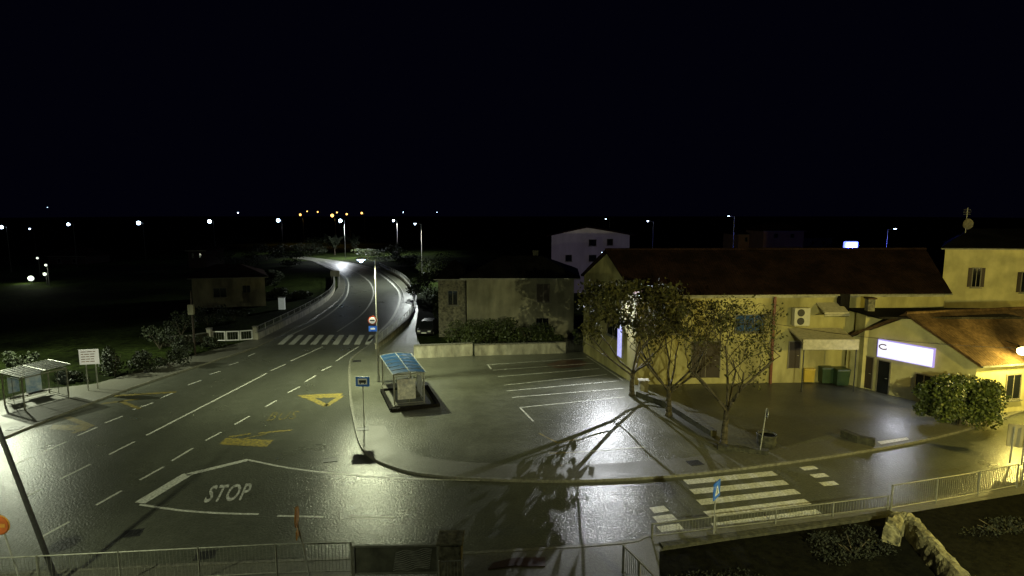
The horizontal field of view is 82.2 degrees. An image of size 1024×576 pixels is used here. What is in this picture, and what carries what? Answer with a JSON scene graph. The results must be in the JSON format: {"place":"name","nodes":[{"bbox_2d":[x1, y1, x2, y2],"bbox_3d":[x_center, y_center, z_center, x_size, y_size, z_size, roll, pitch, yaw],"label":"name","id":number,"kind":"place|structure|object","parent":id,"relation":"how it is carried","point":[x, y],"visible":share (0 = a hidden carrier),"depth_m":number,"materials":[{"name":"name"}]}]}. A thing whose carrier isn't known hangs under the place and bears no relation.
{"place":"outdoors","nodes":[
{"label":"outdoors","id":0,"kind":"place"},
{"bbox_2d":[45,247,110,263],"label":"house","id":1,"kind":"structure","parent":0,"point":[83,255],"depth_m":151.04,"materials":[{"name":"red brick"}]},
{"bbox_2d":[0,261,343,435],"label":"pavement","id":2,"kind":"structure","parent":0,"point":[42,406],"depth_m":43.24,"materials":[{"name":"concrete"}]},
{"bbox_2d":[0,359,69,409],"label":"bus shelter","id":3,"kind":"object","parent":2,"relation":"on","point":[31,373],"visible":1,"depth_m":40.42,"materials":[{"name":"metal"}]},
{"bbox_2d":[78,349,99,390],"bbox_3d":[-30.742,5.992,42.918,1.250,3.175,0.527,-2,7,-14],"label":"notice board","id":4,"kind":"object","parent":2,"relation":"on","point":[88,356],"visible":1,"depth_m":42.58,"materials":[{"name":"metal"}]},
{"bbox_2d":[255,277,334,339],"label":"garden wall","id":5,"kind":"structure","parent":2,"relation":"on","point":[263,332],"depth_m":70.30,"materials":[{"name":"concrete"}]},
{"bbox_2d":[185,243,225,267],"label":"house","id":6,"kind":"structure","parent":0,"point":[203,255],"depth_m":140.53,"materials":[{"name":"red brick"}]},
{"bbox_2d":[187,264,268,307],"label":"house","id":7,"kind":"structure","parent":0,"point":[234,285],"depth_m":81.89,"materials":[{"name":"paint"}]},
{"bbox_2d":[414,342,472,357],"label":"garden wall","id":8,"kind":"structure","parent":0,"point":[442,350],"depth_m":52.89,"materials":[{"name":"stone"}]},
{"bbox_2d":[434,260,469,336],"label":"house","id":9,"kind":"structure","parent":0,"point":[452,294],"depth_m":61.74,"materials":[{"name":"stone"}]},
{"bbox_2d":[0,257,1023,571],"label":"road","id":10,"kind":"structure","parent":0,"point":[488,515],"depth_m":28.55,"materials":[{"name":"asphalt"}]},
{"bbox_2d":[50,391,176,432],"bbox_3d":[-26.650,8.125,39.037,4.145,0.001,8.362,0,7,0],"label":"faded marking","id":11,"kind":"object","parent":10,"relation":"on","point":[83,426],"visible":1,"depth_m":36.72,"materials":[{"name":"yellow paint"}]},
{"bbox_2d":[204,483,251,502],"bbox_3d":[-13.317,9.590,27.500,1.908,0.001,1.774,-1,7,-8],"label":"stop marking","id":12,"kind":"object","parent":10,"relation":"on","point":[228,498],"visible":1,"depth_m":27.61,"materials":[{"name":"paint"}]},
{"bbox_2d":[220,393,580,453],"bbox_3d":[-5.942,8.342,36.873,20.565,0.118,10.040,1,7,8],"label":"yellow marking","id":13,"kind":"object","parent":10,"relation":"on","point":[249,442],"visible":1,"depth_m":34.11,"materials":[{"name":"paint"}]},
{"bbox_2d":[15,261,838,536],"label":"road marking","id":14,"kind":"object","parent":10,"relation":"on","point":[657,509],"visible":0.98,"depth_m":28.02,"materials":[{"name":"white paint"}]},
{"bbox_2d":[0,480,1023,574],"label":"kerb","id":15,"kind":"structure","parent":10,"relation":"on","point":[640,538],"depth_m":22.63,"materials":[{"name":"concrete"}]},
{"bbox_2d":[348,268,1023,482],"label":"kerb","id":16,"kind":"structure","parent":10,"relation":"on","point":[497,479],"depth_m":30.17,"materials":[{"name":"concrete"}]},
{"bbox_2d":[1006,423,1023,464],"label":"billboard","id":17,"kind":"object","parent":10,"relation":"on","point":[1015,435],"visible":1,"depth_m":30.31,"materials":[{"name":"metal"}]},
{"bbox_2d":[0,216,1023,400],"bbox_3d":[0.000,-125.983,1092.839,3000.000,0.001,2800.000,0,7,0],"label":"ground","id":18,"kind":"structure","parent":0,"point":[122,297],"depth_m":206.86,"materials":[{"name":"green plant"}]},
{"bbox_2d":[0,351,39,367],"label":"shrub","id":19,"kind":"object","parent":18,"relation":"on","point":[18,361],"visible":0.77,"depth_m":47.53,"materials":[{"name":"green plant"}]},
{"bbox_2d":[52,370,89,383],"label":"shrub","id":20,"kind":"object","parent":18,"relation":"on","point":[71,375],"visible":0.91,"depth_m":45.29,"materials":[{"name":"green plant"}]},
{"bbox_2d":[98,346,123,376],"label":"shrub","id":21,"kind":"object","parent":18,"relation":"on","point":[106,364],"visible":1,"depth_m":46.79,"materials":[{"name":"green plant"}]},
{"bbox_2d":[123,349,159,373],"bbox_3d":[-30.347,6.004,48.121,2.913,2.118,1.671,0,7,0],"label":"shrub","id":22,"kind":"object","parent":18,"relation":"on","point":[138,359],"visible":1,"depth_m":47.87,"materials":[{"name":"green plant"}]},
{"bbox_2d":[140,325,178,348],"bbox_3d":[-33.861,4.716,56.582,3.870,2.392,1.836,0,7,0],"label":"shrub","id":23,"kind":"object","parent":18,"relation":"on","point":[159,335],"visible":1,"depth_m":56.23,"materials":[{"name":"green plant"}]},
{"bbox_2d":[149,347,191,367],"bbox_3d":[-28.862,5.917,49.492,3.206,1.802,2.290,-2,8,-19],"label":"shrub","id":24,"kind":"object","parent":18,"relation":"on","point":[173,355],"visible":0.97,"depth_m":49.51,"materials":[{"name":"green plant"}]},
{"bbox_2d":[4,258,344,438],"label":"kerb","id":25,"kind":"structure","parent":18,"relation":"on","point":[78,407],"depth_m":45.62,"materials":[{"name":"concrete"}]},
{"bbox_2d":[163,310,201,334],"bbox_3d":[-35.335,3.745,62.452,4.651,2.832,2.493,0,7,0],"label":"shrub","id":26,"kind":"object","parent":18,"relation":"on","point":[188,319],"visible":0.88,"depth_m":62.45,"materials":[{"name":"green plant"}]},
{"bbox_2d":[159,332,206,346],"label":"garden wall","id":27,"kind":"structure","parent":18,"relation":"on","point":[186,337],"depth_m":57.85,"materials":[{"name":"concrete"}]},
{"bbox_2d":[170,335,200,355],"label":"shrub","id":28,"kind":"object","parent":18,"relation":"on","point":[182,344],"visible":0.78,"depth_m":53.28,"materials":[{"name":"green plant"}]},
{"bbox_2d":[187,291,195,354],"bbox_3d":[-29.046,3.261,53.319,0.500,6.067,0.375,0,7,0],"label":"utility pole","id":29,"kind":"object","parent":18,"relation":"on","point":[191,309],"visible":0.85,"depth_m":53.17,"materials":[{"name":"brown wood"}]},
{"bbox_2d":[184,304,231,325],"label":"shrub","id":30,"kind":"object","parent":18,"relation":"on","point":[199,313],"visible":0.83,"depth_m":68.34,"materials":[{"name":"green plant"}]},
{"bbox_2d":[199,336,226,348],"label":"shrub","id":31,"kind":"object","parent":18,"relation":"on","point":[211,342],"visible":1,"depth_m":56.39,"materials":[{"name":"green plant"}]},
{"bbox_2d":[218,308,254,319],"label":"shrub","id":32,"kind":"object","parent":18,"relation":"on","point":[243,312],"visible":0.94,"depth_m":71.83,"materials":[{"name":"green plant"}]},
{"bbox_2d":[216,251,260,265],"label":"shrub","id":33,"kind":"object","parent":18,"relation":"on","point":[251,255],"visible":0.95,"depth_m":143.58,"materials":[{"name":"green plant"}]},
{"bbox_2d":[249,243,286,260],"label":"shrub","id":34,"kind":"object","parent":18,"relation":"on","point":[262,249],"visible":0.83,"depth_m":159.37,"materials":[{"name":"green plant"}]},
{"bbox_2d":[264,270,283,285],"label":"shrub","id":35,"kind":"object","parent":18,"relation":"on","point":[274,276],"visible":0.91,"depth_m":105.89,"materials":[{"name":"green plant"}]},
{"bbox_2d":[265,287,289,298],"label":"shrub","id":36,"kind":"object","parent":18,"relation":"on","point":[277,292],"visible":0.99,"depth_m":89.52,"materials":[{"name":"green plant"}]},
{"bbox_2d":[265,249,312,265],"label":"shrub","id":37,"kind":"object","parent":18,"relation":"on","point":[280,253],"visible":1,"depth_m":143.24,"materials":[{"name":"green plant"}]},
{"bbox_2d":[287,243,327,254],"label":"shrub","id":38,"kind":"object","parent":18,"relation":"on","point":[316,248],"visible":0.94,"depth_m":183.09,"materials":[{"name":"green plant"}]},
{"bbox_2d":[376,248,406,260],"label":"shrub","id":39,"kind":"object","parent":18,"relation":"on","point":[394,254],"visible":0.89,"depth_m":160.30,"materials":[{"name":"green plant"}]},
{"bbox_2d":[394,250,421,266],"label":"shrub","id":40,"kind":"object","parent":18,"relation":"on","point":[406,260],"visible":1,"depth_m":144.03,"materials":[{"name":"green plant"}]},
{"bbox_2d":[405,271,438,298],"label":"shrub","id":41,"kind":"object","parent":18,"relation":"on","point":[422,280],"visible":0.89,"depth_m":89.43,"materials":[{"name":"green plant"}]},
{"bbox_2d":[417,318,438,335],"bbox_3d":[-9.179,4.217,64.049,1.790,1.459,4.145,1,7,4],"label":"parked car","id":42,"kind":"object","parent":18,"relation":"on","point":[428,325],"visible":1,"depth_m":63.19,"materials":[{"name":"paint"}]},
{"bbox_2d":[415,252,459,273],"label":"shrub","id":43,"kind":"object","parent":18,"relation":"on","point":[430,264],"visible":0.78,"depth_m":118.48,"materials":[{"name":"green plant"}]},
{"bbox_2d":[443,319,477,342],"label":"shrub","id":44,"kind":"object","parent":18,"relation":"on","point":[459,336],"visible":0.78,"depth_m":57.82,"materials":[{"name":"green plant"}]},
{"bbox_2d":[465,318,497,343],"bbox_3d":[-2.947,4.305,57.392,3.259,2.996,3.052,0,7,0],"label":"shrub","id":45,"kind":"object","parent":18,"relation":"on","point":[481,331],"visible":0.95,"depth_m":56.84,"materials":[{"name":"green plant"}]},
{"bbox_2d":[487,317,525,342],"bbox_3d":[-0.764,4.381,57.548,4.262,2.853,3.264,0,7,0],"label":"shrub","id":46,"kind":"object","parent":18,"relation":"on","point":[506,333],"visible":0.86,"depth_m":57.24,"materials":[{"name":"green plant"}]},
{"bbox_2d":[460,250,580,338],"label":"house","id":47,"kind":"structure","parent":18,"relation":"on","point":[527,291],"depth_m":60.72,"materials":[{"name":"grey paint"}]},
{"bbox_2d":[535,283,550,302],"bbox_3d":[3.220,0.546,60.463,1.626,2.034,0.180,0,7,0],"label":"window","id":48,"kind":"structure","parent":47,"relation":"in","point":[542,289],"depth_m":60.51,"materials":[{"name":"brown wood"}]},
{"bbox_2d":[515,322,550,342],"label":"shrub","id":49,"kind":"object","parent":18,"relation":"on","point":[537,327],"visible":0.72,"depth_m":57.26,"materials":[{"name":"green plant"}]},
{"bbox_2d":[536,324,564,341],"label":"shrub","id":50,"kind":"object","parent":18,"relation":"on","point":[548,337],"visible":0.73,"depth_m":56.91,"materials":[{"name":"green plant"}]},
{"bbox_2d":[350,266,1016,478],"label":"parking lot","id":51,"kind":"structure","parent":18,"relation":"on","point":[478,415],"depth_m":38.05,"materials":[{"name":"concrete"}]},
{"bbox_2d":[356,376,369,426],"bbox_3d":[-8.991,6.888,35.480,0.820,3.136,0.115,0,7,0],"label":"road sign","id":52,"kind":"object","parent":51,"relation":"on","point":[362,381],"visible":1,"depth_m":35.29,"materials":[{"name":"metal"}]},
{"bbox_2d":[356,257,379,381],"bbox_3d":[-10.890,2.486,44.375,1.531,9.622,0.340,-3,8,-19],"label":"street lamp","id":53,"kind":"object","parent":51,"relation":"on","point":[360,259],"visible":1,"depth_m":44.51,"materials":[{"name":"metal"}]},
{"bbox_2d":[375,266,415,348],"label":"garden wall","id":54,"kind":"structure","parent":51,"relation":"on","point":[393,333],"depth_m":67.09,"materials":[{"name":"concrete"}]},
{"bbox_2d":[376,263,414,342],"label":"railing","id":55,"kind":"object","parent":54,"relation":"on","point":[411,307],"visible":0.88,"depth_m":73.58,"materials":[{"name":"metal"}]},
{"bbox_2d":[380,353,426,406],"bbox_3d":[-7.866,6.431,41.974,2.389,2.402,5.868,-3,8,-20],"label":"bus shelter","id":56,"kind":"object","parent":51,"relation":"on","point":[406,393],"visible":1,"depth_m":40.29,"materials":[{"name":"glass"}]},
{"bbox_2d":[380,385,439,411],"bbox_3d":[-7.133,7.651,41.030,3.451,0.220,4.765,-3,8,-20],"label":"edging","id":57,"kind":"object","parent":51,"relation":"on","point":[436,403],"visible":0.94,"depth_m":39.29,"materials":[{"name":"grey concrete"}]},
{"bbox_2d":[487,356,643,452],"bbox_3d":[4.602,7.590,42.309,9.469,0.001,20.486,-2,7,-13],"label":"parking marking","id":58,"kind":"object","parent":51,"relation":"on","point":[568,392],"visible":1,"depth_m":44.21,"materials":[{"name":"white paint"}]},
{"bbox_2d":[547,360,586,367],"bbox_3d":[4.786,6.535,50.633,3.505,0.001,2.469,-4,8,-30],"label":"stain patch","id":59,"kind":"object","parent":51,"relation":"on","point":[566,363],"visible":1,"depth_m":50.71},
{"bbox_2d":[574,277,696,395],"bbox_3d":[8.573,3.482,41.192,8.280,8.502,8.106,0,7,0],"label":"street tree","id":60,"kind":"object","parent":51,"relation":"on","point":[616,294],"visible":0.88,"depth_m":40.13,"materials":[{"name":"green plant"}]},
{"bbox_2d":[626,293,720,416],"bbox_3d":[10.014,4.324,37.397,5.746,7.791,5.197,0,7,0],"label":"street tree","id":61,"kind":"object","parent":51,"relation":"on","point":[642,334],"visible":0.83,"depth_m":37.05,"materials":[{"name":"green plant"}]},
{"bbox_2d":[581,247,952,384],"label":"house","id":62,"kind":"structure","parent":51,"relation":"on","point":[890,277],"depth_m":44.91,"materials":[{"name":"yellow paint"}]},
{"bbox_2d":[617,325,624,358],"bbox_3d":[8.600,4.230,46.464,0.200,2.600,0.900,-2,7,-14],"label":"display case","id":63,"kind":"object","parent":62,"relation":"attached to","point":[620,344],"visible":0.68,"depth_m":46.23,"materials":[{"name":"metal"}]},
{"bbox_2d":[690,341,721,377],"bbox_3d":[14.675,5.429,44.410,2.287,2.886,0.108,0,7,-2],"label":"door","id":64,"kind":"structure","parent":62,"relation":"in","point":[709,371],"depth_m":44.44,"materials":[{"name":"brown wood"}]},
{"bbox_2d":[733,314,764,333],"bbox_3d":[17.905,2.705,44.165,2.463,1.453,0.180,0,7,-2],"label":"window","id":65,"kind":"structure","parent":62,"relation":"in","point":[748,315],"depth_m":44.20,"materials":[{"name":"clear glass"}]},
{"bbox_2d":[787,341,801,368],"bbox_3d":[21.505,5.091,44.659,0.984,2.150,0.108,0,7,-2],"label":"window","id":66,"kind":"structure","parent":62,"relation":"in","point":[794,347],"depth_m":44.66,"materials":[{"name":"brown wood"}]},
{"bbox_2d":[791,307,810,326],"bbox_3d":[21.660,2.166,44.049,1.215,1.415,0.632,0,7,0],"label":"air conditioner","id":67,"kind":"object","parent":62,"relation":"attached to","point":[800,316],"visible":1,"depth_m":43.78,"materials":[{"name":"white metal"}]},
{"bbox_2d":[816,302,849,315],"bbox_3d":[23.873,1.639,43.700,1.856,0.949,1.379,0,7,0],"label":"canopy","id":68,"kind":"object","parent":62,"relation":"attached to","point":[831,308],"visible":0.97,"depth_m":43.44,"materials":[{"name":"concrete"}]},
{"bbox_2d":[846,306,1023,412],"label":"house","id":69,"kind":"structure","parent":51,"relation":"on","point":[990,360],"depth_m":39.93,"materials":[{"name":"paint"}]},
{"bbox_2d":[864,356,874,389],"bbox_3d":[26.156,6.208,43.152,0.108,2.446,0.802,-4,8,-30],"label":"door","id":70,"kind":"structure","parent":69,"relation":"in","point":[869,368],"depth_m":43.05,"materials":[{"name":"brown wood"}]},
{"bbox_2d":[875,359,891,394],"bbox_3d":[26.713,6.422,42.235,0.108,2.474,0.920,-4,8,-30],"label":"door","id":71,"kind":"structure","parent":69,"relation":"in","point":[883,373],"depth_m":42.23,"materials":[{"name":"black wood"}]},
{"bbox_2d":[877,339,935,367],"bbox_3d":[27.300,4.505,40.768,0.300,1.300,3.618,-4,8,-30],"label":"shop sign","id":72,"kind":"object","parent":69,"relation":"attached to","point":[908,353],"visible":1,"depth_m":40.59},
{"bbox_2d":[1003,373,1022,401],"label":"window","id":73,"kind":"structure","parent":69,"relation":"in","point":[1013,382],"depth_m":38.12,"materials":[{"name":"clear glass"}]},
{"bbox_2d":[849,308,1023,387],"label":"annex","id":74,"kind":"object","parent":51,"relation":"on","point":[877,316],"visible":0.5,"depth_m":42.98,"materials":[{"name":"paint"}]},
{"bbox_2d":[911,373,1011,430],"bbox_3d":[27.427,6.998,35.623,5.484,3.527,2.773,0,7,0],"label":"shrub","id":75,"kind":"object","parent":18,"relation":"on","point":[959,398],"visible":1,"depth_m":35.14,"materials":[{"name":"green plant"}]},
{"bbox_2d":[941,229,1023,307],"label":"house","id":76,"kind":"structure","parent":18,"relation":"on","point":[983,268],"depth_m":51.94,"materials":[{"name":"paint"}]},
{"bbox_2d":[967,267,985,287],"bbox_3d":[41.088,-0.895,51.881,1.360,1.853,0.180,1,7,7],"label":"window","id":77,"kind":"structure","parent":76,"relation":"in","point":[976,275],"depth_m":51.92,"materials":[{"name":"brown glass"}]},
{"bbox_2d":[0,483,1023,575],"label":"pavement","id":78,"kind":"structure","parent":0,"point":[605,560],"depth_m":21.82,"materials":[{"name":"concrete"}]},
{"bbox_2d":[0,515,19,575],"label":"road sign","id":79,"kind":"object","parent":78,"relation":"on","point":[4,525],"visible":1,"depth_m":20.23,"materials":[{"name":"metal"}]},
{"bbox_2d":[0,426,61,575],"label":"utility pole","id":80,"kind":"object","parent":78,"relation":"on","point":[27,505],"visible":1,"depth_m":19.90,"materials":[{"name":"metal"}]},
{"bbox_2d":[0,541,352,575],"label":"railing","id":81,"kind":"object","parent":78,"relation":"on","point":[118,552],"visible":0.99,"depth_m":20.66,"materials":[{"name":"metal"}]},
{"bbox_2d":[293,506,310,575],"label":"road sign","id":82,"kind":"object","parent":78,"relation":"on","point":[296,519],"visible":1,"depth_m":20.43,"materials":[{"name":"metal"}]},
{"bbox_2d":[352,544,437,575],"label":"fence panel","id":83,"kind":"object","parent":78,"relation":"on","point":[394,559],"visible":1,"depth_m":20.88,"materials":[{"name":"metal"}]},
{"bbox_2d":[436,530,464,575],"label":"stone pillar","id":84,"kind":"structure","parent":78,"relation":"on","point":[449,543],"depth_m":20.27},
{"bbox_2d":[622,544,653,575],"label":"railing","id":85,"kind":"object","parent":78,"relation":"on","point":[639,563],"visible":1,"depth_m":20.58,"materials":[{"name":"metal"}]},
{"bbox_2d":[713,479,720,533],"bbox_3d":[8.196,8.849,23.649,0.103,2.231,0.660,6,9,40],"label":"road sign","id":86,"kind":"object","parent":78,"relation":"on","point":[716,491],"visible":1,"depth_m":23.60,"materials":[{"name":"metal"}]},
{"bbox_2d":[651,495,889,538],"bbox_3d":[11.025,9.530,24.525,11.205,0.660,0.086,-2,7,-12],"label":"railing","id":87,"kind":"object","parent":78,"relation":"on","point":[754,512],"visible":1,"depth_m":24.47,"materials":[{"name":"metal"}]},
{"bbox_2d":[660,510,892,548],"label":"garden wall","id":88,"kind":"structure","parent":78,"relation":"on","point":[766,531],"depth_m":23.79,"materials":[{"name":"concrete"}]},
{"bbox_2d":[890,463,1019,510],"bbox_3d":[20.218,8.997,26.614,7.702,1.190,0.131,-2,8,-16],"label":"railing","id":89,"kind":"object","parent":78,"relation":"on","point":[937,483],"visible":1,"depth_m":26.53,"materials":[{"name":"metal"}]},
{"bbox_2d":[0,0,1023,217],"label":"sky","id":90,"kind":"structure","parent":0,"point":[109,108],"materials":[{"name":"black"}]},
{"bbox_2d":[488,557,544,568],"bbox_3d":[0.184,10.196,21.770,2.171,0.025,0.622,-1,7,-4],"label":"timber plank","id":91,"kind":"object","parent":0,"point":[532,561],"visible":1,"depth_m":21.77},
{"bbox_2d":[474,341,565,355],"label":"garden wall","id":92,"kind":"structure","parent":0,"point":[486,349],"depth_m":53.88,"materials":[{"name":"stone"}]},
{"bbox_2d":[547,225,634,292],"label":"house","id":93,"kind":"structure","parent":0,"point":[581,248],"depth_m":95.81,"materials":[{"name":"white paint"}]},
{"bbox_2d":[359,411,1014,477],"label":"footpath","id":94,"kind":"structure","parent":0,"point":[378,442],"depth_m":30.56,"materials":[{"name":"concrete"}]},
{"bbox_2d":[717,443,768,455],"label":"wall","id":95,"kind":"structure","parent":94,"relation":"on","point":[741,449],"depth_m":31.88,"materials":[{"name":"concrete"}]},
{"bbox_2d":[840,429,875,446],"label":"wall","id":96,"kind":"structure","parent":94,"relation":"on","point":[856,437],"depth_m":33.11,"materials":[{"name":"concrete"}]},
{"bbox_2d":[722,228,749,247],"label":"house","id":97,"kind":"structure","parent":0,"point":[741,238],"depth_m":126.33,"materials":[{"name":"brown paint"}]},
{"bbox_2d":[744,222,806,247],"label":"house","id":98,"kind":"structure","parent":0,"point":[774,235],"depth_m":117.84,"materials":[{"name":"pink paint"}]},
{"bbox_2d":[652,382,910,450],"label":"terrace","id":99,"kind":"structure","parent":0,"point":[812,410],"depth_m":38.42,"materials":[{"name":"concrete"}]},
{"bbox_2d":[636,391,716,435],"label":"wall","id":100,"kind":"structure","parent":99,"relation":"on","point":[707,429],"depth_m":37.22,"materials":[{"name":"concrete"}]},
{"bbox_2d":[666,293,788,443],"bbox_3d":[11.734,4.748,32.253,6.469,8.275,6.731,0,7,0],"label":"street tree","id":101,"kind":"object","parent":99,"relation":"on","point":[729,400],"visible":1,"depth_m":31.88,"materials":[{"name":"green plant"}]},
{"bbox_2d":[756,430,777,447],"bbox_3d":[14.238,8.468,32.790,1.120,0.680,1.120,0,7,0],"label":"planter","id":102,"kind":"object","parent":99,"relation":"on","point":[769,439],"visible":0.95,"depth_m":32.45,"materials":[{"name":"concrete"}]},
{"bbox_2d":[803,368,815,381],"bbox_3d":[22.681,6.653,45.143,0.887,1.160,0.967,0,7,0],"label":"waste bin","id":103,"kind":"object","parent":99,"relation":"on","point":[808,374],"visible":0.56,"depth_m":44.70,"materials":[{"name":"yellow plastic"}]},
{"bbox_2d":[788,328,858,391],"bbox_3d":[22.936,5.289,43.580,4.016,4.263,2.550,0,7,0],"label":"canopy","id":104,"kind":"object","parent":99,"relation":"on","point":[812,339],"visible":1,"depth_m":42.41,"materials":[{"name":"fabric"}]},
{"bbox_2d":[818,365,834,382],"bbox_3d":[23.926,6.607,44.849,1.016,1.325,1.104,0,7,0],"label":"waste bin","id":105,"kind":"object","parent":99,"relation":"on","point":[825,373],"visible":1,"depth_m":44.39,"materials":[{"name":"green plastic"}]},
{"bbox_2d":[830,366,850,385],"bbox_3d":[24.758,6.678,44.291,1.016,1.325,1.104,0,7,0],"label":"waste bin","id":106,"kind":"object","parent":99,"relation":"on","point":[841,375],"visible":1,"depth_m":43.83,"materials":[{"name":"green plastic"}]},
{"bbox_2d":[803,233,834,247],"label":"house","id":107,"kind":"structure","parent":0,"point":[812,240],"depth_m":129.80,"materials":[{"name":"grey paint"}]},
{"bbox_2d":[659,493,1023,575],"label":"garden ground","id":108,"kind":"structure","parent":0,"point":[791,554],"depth_m":22.52,"materials":[{"name":"soil"}]},
{"bbox_2d":[667,567,762,575],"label":"shrub","id":109,"kind":"object","parent":108,"relation":"on","point":[719,574],"visible":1,"depth_m":20.95,"materials":[{"name":"green plant"}]},
{"bbox_2d":[805,524,900,565],"bbox_3d":[12.977,9.813,22.365,3.371,0.938,1.923,0,7,0],"label":"shrub","id":110,"kind":"object","parent":108,"relation":"on","point":[856,550],"visible":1,"depth_m":22.38,"materials":[{"name":"green plant"}]},
{"bbox_2d":[880,511,970,575],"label":"garden wall","id":111,"kind":"structure","parent":108,"relation":"on","point":[929,548],"depth_m":22.36,"materials":[{"name":"stone"}]},
{"bbox_2d":[958,515,1023,536],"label":"shrub","id":112,"kind":"object","parent":108,"relation":"on","point":[1019,527],"visible":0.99,"depth_m":23.90,"materials":[{"name":"green plant"}]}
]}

